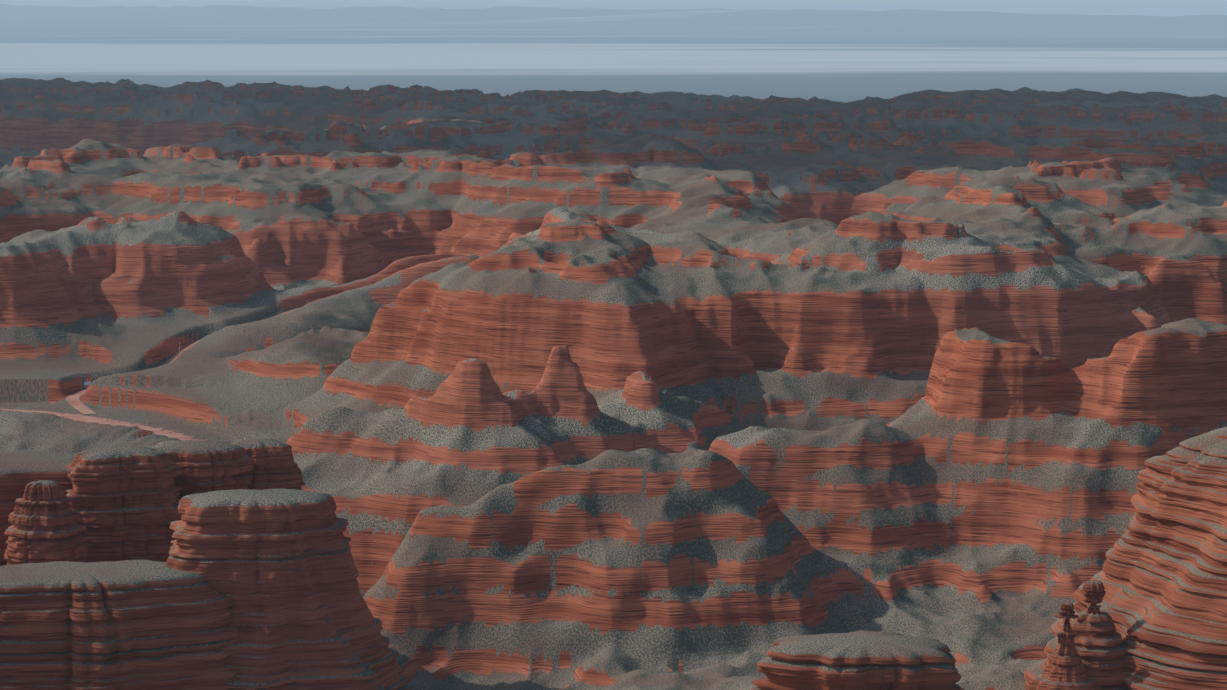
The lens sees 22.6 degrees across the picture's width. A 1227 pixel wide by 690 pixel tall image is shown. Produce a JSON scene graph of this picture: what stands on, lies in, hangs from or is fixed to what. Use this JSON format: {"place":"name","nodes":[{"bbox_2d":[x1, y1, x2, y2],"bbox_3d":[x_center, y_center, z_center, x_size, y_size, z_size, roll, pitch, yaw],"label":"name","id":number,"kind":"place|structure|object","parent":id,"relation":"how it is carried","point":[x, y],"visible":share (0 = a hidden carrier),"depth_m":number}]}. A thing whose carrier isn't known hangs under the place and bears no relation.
{"place":"outdoors","nodes":[
{"label":"outdoors","id":0,"kind":"place"},
{"bbox_2d":[0,409,206,440],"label":"dirt road","id":1,"kind":"structure","parent":0,"point":[80,417],"depth_m":2264.28},
{"bbox_2d":[66,308,297,413],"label":"dirt road","id":2,"kind":"structure","parent":0,"point":[74,401],"depth_m":2359.38},
{"bbox_2d":[0,4,1226,689],"bbox_3d":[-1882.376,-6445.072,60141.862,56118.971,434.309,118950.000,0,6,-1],"label":"canyon terrain","id":3,"kind":"structure","parent":0,"point":[596,348],"depth_m":2292.54},
{"bbox_2d":[0,450,78,565],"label":"rock formation","id":4,"kind":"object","parent":3,"relation":"on","point":[20,470],"visible":0.08,"depth_m":1608.00},
{"bbox_2d":[4,480,87,564],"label":"rock tower","id":5,"kind":"structure","parent":3,"relation":"on","point":[44,517],"depth_m":1545.43},
{"bbox_2d":[0,560,239,689],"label":"rock formation","id":6,"kind":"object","parent":3,"relation":"on","point":[128,625],"visible":0.83,"depth_m":1455.47},
{"bbox_2d":[65,447,182,562],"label":"rock tower","id":7,"kind":"structure","parent":3,"relation":"on","point":[125,504],"depth_m":1592.69},
{"bbox_2d":[150,440,253,499],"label":"rock tower","id":8,"kind":"structure","parent":3,"relation":"on","point":[207,466],"depth_m":1622.64},
{"bbox_2d":[231,438,304,489],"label":"rock tower","id":9,"kind":"structure","parent":3,"relation":"on","point":[275,465],"depth_m":1658.63},
{"bbox_2d":[166,488,410,689],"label":"rock tower","id":10,"kind":"structure","parent":3,"relation":"on","point":[278,568],"depth_m":1489.88},
{"bbox_2d":[751,630,964,689],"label":"rock formation","id":11,"kind":"object","parent":3,"relation":"on","point":[867,660],"visible":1,"depth_m":1416.17},
{"bbox_2d":[1028,603,1102,689],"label":"hoodoo rock","id":12,"kind":"object","parent":3,"relation":"on","point":[1065,669],"visible":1,"depth_m":1516.13},
{"bbox_2d":[1049,580,1128,689],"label":"hoodoo rock","id":13,"kind":"object","parent":3,"relation":"on","point":[1098,644],"visible":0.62,"depth_m":1529.16},
{"bbox_2d":[1023,426,1226,689],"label":"rock formation","id":14,"kind":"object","parent":3,"relation":"on","point":[1161,576],"visible":0.9,"depth_m":1551.36},
{"bbox_2d":[0,0,1226,15],"label":"sky","id":15,"kind":"structure","parent":0,"point":[1081,7]}
]}

